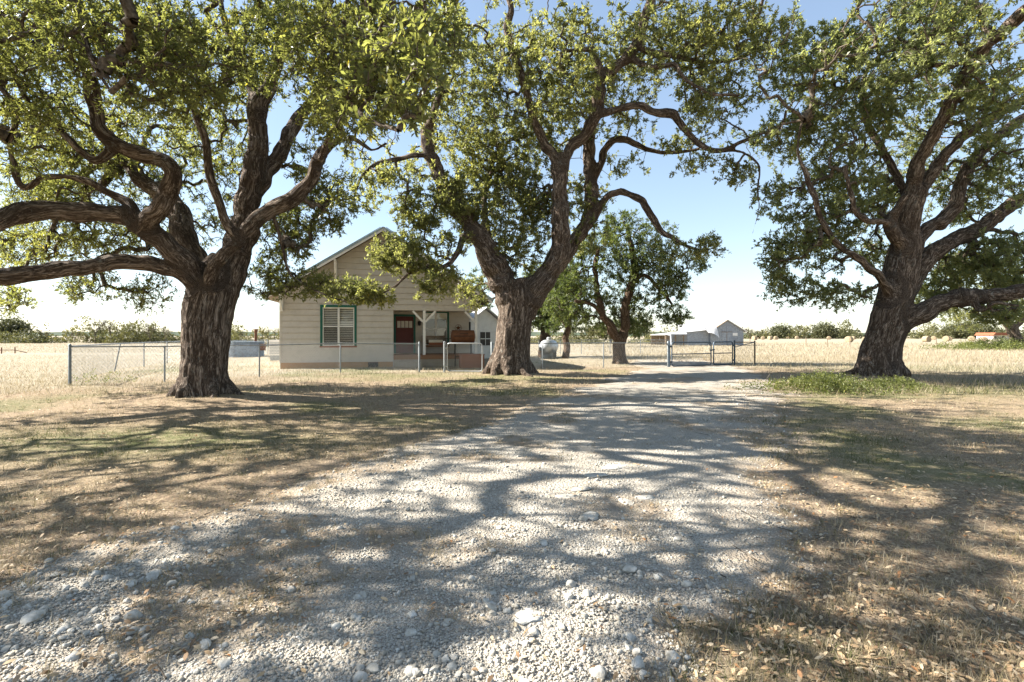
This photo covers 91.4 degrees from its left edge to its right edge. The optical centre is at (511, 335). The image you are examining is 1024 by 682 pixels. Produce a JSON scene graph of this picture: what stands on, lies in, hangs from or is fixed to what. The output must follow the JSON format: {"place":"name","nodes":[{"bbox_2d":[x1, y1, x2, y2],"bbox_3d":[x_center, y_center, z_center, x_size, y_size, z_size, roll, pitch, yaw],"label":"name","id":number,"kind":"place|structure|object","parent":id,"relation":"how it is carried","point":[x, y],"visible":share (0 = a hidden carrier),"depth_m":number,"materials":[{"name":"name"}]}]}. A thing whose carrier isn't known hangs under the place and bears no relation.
{"place":"outdoors","nodes":[
{"label":"outdoors","id":0,"kind":"place"},
{"bbox_2d":[0,358,842,681],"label":"driveway","id":1,"kind":"structure","parent":0,"point":[400,642],"depth_m":3.40,"materials":[{"name":"grey gravel"}]},
{"bbox_2d":[0,336,1023,681],"bbox_3d":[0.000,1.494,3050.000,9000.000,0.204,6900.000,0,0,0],"label":"ground","id":2,"kind":"structure","parent":0,"point":[932,474],"depth_m":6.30,"materials":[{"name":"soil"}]},
{"bbox_2d":[0,314,38,335],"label":"round tree","id":3,"kind":"object","parent":2,"relation":"on","point":[11,324],"visible":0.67,"depth_m":148.93,"materials":[{"name":"green plant"}]},
{"bbox_2d":[87,317,107,342],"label":"bare tree","id":4,"kind":"object","parent":2,"relation":"on","point":[93,319],"visible":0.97,"depth_m":102.42,"materials":[{"name":"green plant"}]},
{"bbox_2d":[73,368,137,382],"bbox_3d":[-12.981,1.322,15.926,2.323,0.602,0.983,0,0,0],"label":"ground cover","id":5,"kind":"object","parent":2,"relation":"on","point":[105,378],"visible":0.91,"depth_m":15.93,"materials":[{"name":"beige plant"}]},
{"bbox_2d":[101,319,116,342],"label":"bare tree","id":6,"kind":"object","parent":2,"relation":"on","point":[109,329],"visible":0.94,"depth_m":100.65,"materials":[{"name":"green plant"}]},
{"bbox_2d":[0,316,231,342],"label":"hedgerow","id":7,"kind":"object","parent":2,"relation":"on","point":[128,335],"visible":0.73,"depth_m":104.29,"materials":[{"name":"green plant"}]},
{"bbox_2d":[144,323,156,337],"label":"bare tree","id":8,"kind":"object","parent":2,"relation":"on","point":[149,330],"visible":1,"depth_m":97.72,"materials":[{"name":"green plant"}]},
{"bbox_2d":[161,327,173,337],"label":"bare tree","id":9,"kind":"object","parent":2,"relation":"on","point":[167,331],"visible":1,"depth_m":99.42,"materials":[{"name":"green plant"}]},
{"bbox_2d":[72,340,267,381],"bbox_3d":[-18.233,0.992,28.623,2.130,1.425,27.106,0,0,-14],"label":"chain link fence","id":10,"kind":"object","parent":2,"relation":"on","point":[129,343],"visible":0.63,"depth_m":21.56,"materials":[{"name":"metal"}]},
{"bbox_2d":[0,0,478,397],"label":"live oak tree","id":11,"kind":"object","parent":2,"relation":"on","point":[371,60],"visible":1,"depth_m":10.89,"materials":[{"name":"green plant"}]},
{"bbox_2d":[68,342,419,384],"bbox_3d":[-9.033,0.981,18.706,11.410,1.456,0.926,0,0,-30],"label":"chain link fence","id":12,"kind":"object","parent":2,"relation":"on","point":[70,346],"visible":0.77,"depth_m":18.72,"materials":[{"name":"metal"}]},
{"bbox_2d":[229,341,265,356],"bbox_3d":[-20.073,0.990,37.231,1.936,1.120,3.154,0,0,37],"label":"stock tank","id":13,"kind":"object","parent":2,"relation":"on","point":[253,351],"visible":0.57,"depth_m":36.68,"materials":[{"name":"metal"}]},
{"bbox_2d":[231,321,278,346],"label":"thicket","id":14,"kind":"object","parent":2,"relation":"on","point":[235,336],"visible":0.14,"depth_m":68.84,"materials":[{"name":"green plant"}]},
{"bbox_2d":[254,329,257,340],"bbox_3d":[-20.233,0.511,39.500,0.267,2.082,0.267,0,0,0],"label":"vent pipe","id":15,"kind":"object","parent":2,"relation":"on","point":[255,334],"visible":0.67,"depth_m":39.42,"materials":[{"name":"metal"}]},
{"bbox_2d":[260,328,278,339],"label":"bare tree","id":16,"kind":"object","parent":2,"relation":"on","point":[276,330],"visible":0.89,"depth_m":68.50,"materials":[{"name":"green plant"}]},
{"bbox_2d":[269,340,278,359],"bbox_3d":[-14.599,0.885,30.993,0.700,1.250,0.715,0,0,-13],"label":"air conditioner","id":17,"kind":"object","parent":2,"relation":"on","point":[273,355],"visible":0.48,"depth_m":30.65,"materials":[{"name":"white paint"}]},
{"bbox_2d":[261,227,493,368],"bbox_3d":[-7.499,-1.791,29.750,10.791,6.882,12.150,0,0,-13],"label":"farmhouse","id":18,"kind":"object","parent":2,"relation":"on","point":[307,321],"visible":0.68,"depth_m":24.34,"materials":[{"name":"beige paint"}]},
{"bbox_2d":[2,294,260,298],"bbox_3d":[-28.431,-3.245,27.491,34.944,2.656,0.026,0,0,8],"label":"power line","id":19,"kind":"object","parent":18,"relation":"attached to","point":[113,298],"visible":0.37,"depth_m":26.52,"materials":[{"name":"black metal"}]},
{"bbox_2d":[320,305,356,347],"bbox_3d":[-8.343,-0.460,24.106,1.710,2.040,0.204,0,0,-13],"label":"window","id":20,"kind":"structure","parent":18,"relation":"in","point":[337,324],"depth_m":24.13,"materials":[{"name":"white glass"}]},
{"bbox_2d":[394,314,415,352],"bbox_3d":[-5.739,-0.105,26.760,1.140,2.070,0.120,0,0,-13],"label":"door","id":21,"kind":"structure","parent":18,"relation":"in","point":[404,327],"depth_m":26.77,"materials":[{"name":"red paint"}]},
{"bbox_2d":[422,335,445,353],"bbox_3d":[-4.141,0.465,26.451,1.240,0.970,0.570,0,0,-13],"label":"porch bench","id":22,"kind":"object","parent":18,"relation":"on","point":[435,337],"visible":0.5,"depth_m":26.67,"materials":[{"name":"brown wood"}]},
{"bbox_2d":[428,340,442,344],"bbox_3d":[-4.034,0.349,26.435,0.740,0.270,0.410,0,0,-13],"label":"bench cushion","id":23,"kind":"object","parent":22,"relation":"on","point":[435,342],"visible":0.96,"depth_m":26.24,"materials":[{"name":"beige fabric"}]},
{"bbox_2d":[426,312,449,346],"bbox_3d":[-4.134,-0.370,27.131,1.460,1.920,0.203,0,0,-13],"label":"window","id":24,"kind":"structure","parent":18,"relation":"in","point":[438,324],"depth_m":27.19,"materials":[{"name":"clear glass"}]},
{"bbox_2d":[443,341,445,371],"bbox_3d":[-2.840,0.958,21.020,0.103,1.460,0.103,0,0,0],"label":"gate post","id":25,"kind":"object","parent":2,"relation":"on","point":[444,356],"visible":0.87,"depth_m":21.00,"materials":[{"name":"metal"}]},
{"bbox_2d":[445,343,483,371],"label":"walk gate","id":26,"kind":"structure","parent":25,"relation":"attached to","point":[482,352],"depth_m":20.85,"materials":[{"name":"metal"}]},
{"bbox_2d":[444,322,474,361],"bbox_3d":[-2.660,0.423,25.520,1.570,2.271,0.740,0,0,-13],"label":"smoker grill","id":27,"kind":"object","parent":2,"relation":"on","point":[462,336],"visible":0.88,"depth_m":25.35,"materials":[{"name":"metal"}]},
{"bbox_2d":[458,354,484,367],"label":"porch steps","id":28,"kind":"structure","parent":2,"relation":"on","point":[472,360],"depth_m":23.82,"materials":[{"name":"brown wood"}]},
{"bbox_2d":[470,307,497,358],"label":"white shed","id":29,"kind":"structure","parent":2,"relation":"on","point":[487,319],"depth_m":33.94,"materials":[{"name":"paint"}]},
{"bbox_2d":[480,332,490,344],"bbox_3d":[-1.805,0.200,33.901,0.880,0.900,0.046,0,0,-38],"label":"window","id":30,"kind":"structure","parent":29,"relation":"in","point":[485,338],"depth_m":33.88,"materials":[{"name":"white paint"}]},
{"bbox_2d":[0,378,1023,468],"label":"grass","id":31,"kind":"structure","parent":2,"relation":"on","point":[492,400],"depth_m":8.16,"materials":[{"name":"beige plant"}]},
{"bbox_2d":[0,352,1023,396],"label":"dry grass","id":32,"kind":"structure","parent":2,"relation":"on","point":[1004,367],"depth_m":19.08,"materials":[{"name":"beige plant"}]},
{"bbox_2d":[0,380,1023,681],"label":"fallen leaves","id":33,"kind":"object","parent":2,"relation":"on","point":[772,658],"depth_m":2.90,"materials":[{"name":"brown plant"}]},
{"bbox_2d":[466,261,592,356],"bbox_3d":[1.084,-2.251,37.181,9.903,7.754,4.782,0,0,0],"label":"cedar tree","id":34,"kind":"object","parent":2,"relation":"on","point":[538,320],"visible":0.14,"depth_m":36.40,"materials":[{"name":"green plant"}]},
{"bbox_2d":[539,337,557,357],"bbox_3d":[2.590,0.820,35.000,0.998,1.460,2.700,0,0,16],"label":"propane tank","id":35,"kind":"object","parent":2,"relation":"on","point":[550,348],"visible":0.84,"depth_m":34.05,"materials":[{"name":"silver metal"}]},
{"bbox_2d":[319,0,793,376],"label":"live oak tree","id":36,"kind":"object","parent":2,"relation":"on","point":[519,301],"visible":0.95,"depth_m":18.64,"materials":[{"name":"green plant"}]},
{"bbox_2d":[526,263,592,358],"bbox_3d":[3.231,-1.863,33.950,4.852,6.931,4.108,0,0,0],"label":"cedar tree","id":37,"kind":"object","parent":2,"relation":"on","point":[553,325],"visible":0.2,"depth_m":33.91,"materials":[{"name":"green plant"}]},
{"bbox_2d":[491,341,668,369],"bbox_3d":[3.334,0.990,23.671,9.100,1.442,0.597,0,0,-17],"label":"chain link fence","id":38,"kind":"object","parent":2,"relation":"on","point":[667,355],"visible":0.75,"depth_m":24.16,"materials":[{"name":"metal"}]},
{"bbox_2d":[530,332,662,343],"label":"thicket","id":39,"kind":"object","parent":2,"relation":"on","point":[594,340],"visible":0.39,"depth_m":95.49,"materials":[{"name":"green plant"}]},
{"bbox_2d":[530,339,668,353],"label":"chain link fence","id":40,"kind":"object","parent":2,"relation":"on","point":[604,345],"visible":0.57,"depth_m":42.11,"materials":[{"name":"metal"}]},
{"bbox_2d":[570,311,655,342],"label":"scrub oak","id":41,"kind":"object","parent":2,"relation":"on","point":[591,332],"visible":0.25,"depth_m":70.20,"materials":[{"name":"green plant"}]},
{"bbox_2d":[539,208,711,363],"bbox_3d":[6.110,-2.795,27.773,10.051,8.971,4.614,0,0,0],"label":"live oak tree","id":42,"kind":"object","parent":2,"relation":"on","point":[635,267],"visible":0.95,"depth_m":27.35,"materials":[{"name":"green plant"}]},
{"bbox_2d":[651,320,746,345],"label":"barn","id":43,"kind":"structure","parent":2,"relation":"on","point":[728,330],"depth_m":78.92,"materials":[{"name":"metal"}]},
{"bbox_2d":[705,325,718,336],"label":"loose roof sheet","id":44,"kind":"object","parent":43,"relation":"hanging from","point":[711,329],"visible":1,"depth_m":78.08,"materials":[{"name":"metal"}]},
{"bbox_2d":[722,332,730,345],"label":"door","id":45,"kind":"structure","parent":43,"relation":"in","point":[726,336],"depth_m":78.74,"materials":[{"name":"metal"}]},
{"bbox_2d":[735,341,755,363],"bbox_3d":[12.575,0.977,27.000,2.122,1.455,0.082,0,0,-36],"label":"chain link fence","id":46,"kind":"object","parent":2,"relation":"on","point":[754,349],"visible":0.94,"depth_m":27.22,"materials":[{"name":"grey metal"}]},
{"bbox_2d":[767,323,794,338],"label":"round tree","id":47,"kind":"object","parent":2,"relation":"on","point":[778,330],"visible":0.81,"depth_m":259.15,"materials":[{"name":"green plant"}]},
{"bbox_2d":[808,321,840,338],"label":"round tree","id":48,"kind":"object","parent":2,"relation":"on","point":[821,330],"visible":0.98,"depth_m":255.23,"materials":[{"name":"green plant"}]},
{"bbox_2d":[642,319,1023,338],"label":"treeline","id":49,"kind":"object","parent":2,"relation":"on","point":[843,333],"visible":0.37,"depth_m":262.21,"materials":[{"name":"green plant"}]},
{"bbox_2d":[724,367,955,396],"bbox_3d":[9.254,1.284,14.131,6.344,0.861,2.974,0,0,0],"label":"ground cover","id":50,"kind":"object","parent":2,"relation":"on","point":[809,382],"visible":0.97,"depth_m":13.87,"materials":[{"name":"green plant"}]},
{"bbox_2d":[844,336,853,341],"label":"hay bale","id":51,"kind":"object","parent":2,"relation":"on","point":[846,339],"visible":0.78,"depth_m":120.58},
{"bbox_2d":[682,0,1023,378],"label":"live oak tree","id":52,"kind":"object","parent":2,"relation":"on","point":[898,313],"visible":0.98,"depth_m":17.64,"materials":[{"name":"green plant"}]},
{"bbox_2d":[922,336,931,341],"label":"hay bale","id":53,"kind":"object","parent":2,"relation":"on","point":[926,339],"visible":0.94,"depth_m":124.88},
{"bbox_2d":[942,336,950,340],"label":"hay bale","id":54,"kind":"object","parent":2,"relation":"on","point":[946,338],"visible":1,"depth_m":150.68},
{"bbox_2d":[904,335,1023,350],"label":"ground cover","id":55,"kind":"object","parent":2,"relation":"on","point":[1005,343],"visible":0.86,"depth_m":55.37,"materials":[{"name":"green plant"}]},
{"bbox_2d":[934,320,1002,338],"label":"round tree","id":56,"kind":"object","parent":2,"relation":"on","point":[982,328],"visible":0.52,"depth_m":251.54,"materials":[{"name":"green plant"}]},
{"bbox_2d":[937,285,1023,346],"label":"oak tree","id":57,"kind":"object","parent":2,"relation":"on","point":[1014,331],"visible":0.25,"depth_m":57.50,"materials":[{"name":"green plant"}]},
{"bbox_3d":[7.780,0.984,24.720,0.103,1.460,0.103,0,0,0],"label":"gate post","id":58,"kind":"object","parent":2,"relation":"on","visible":0},
{"bbox_2d":[670,342,711,366],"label":"drive gate","id":59,"kind":"structure","parent":58,"relation":"attached to","point":[695,353],"depth_m":25.23,"materials":[{"name":"grey metal"}]},
{"bbox_3d":[11.720,0.959,26.330,0.103,1.460,0.103,0,0,0],"label":"gate post","id":60,"kind":"object","parent":2,"relation":"on","visible":0},
{"bbox_2d":[712,341,734,364],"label":"drive gate","id":61,"kind":"structure","parent":60,"relation":"attached to","point":[713,349],"depth_m":26.05,"materials":[{"name":"grey metal"}]},
{"bbox_2d":[0,342,1023,362],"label":"tall grass","id":62,"kind":"structure","parent":0,"point":[939,351],"depth_m":47.37,"materials":[{"name":"beige plant"}]},
{"bbox_2d":[0,0,1023,332],"label":"sky","id":63,"kind":"structure","parent":0,"point":[728,290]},
{"bbox_2d":[24,332,1023,335],"bbox_3d":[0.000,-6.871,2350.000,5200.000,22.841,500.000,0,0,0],"label":"hills","id":64,"kind":"structure","parent":0,"point":[258,334],"depth_m":2140.16,"materials":[{"name":"green plant"}]},
{"bbox_2d":[975,333,1008,338],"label":"house","id":65,"kind":"structure","parent":0,"point":[992,335],"depth_m":210.30,"materials":[{"name":"beige paint"}]}
]}

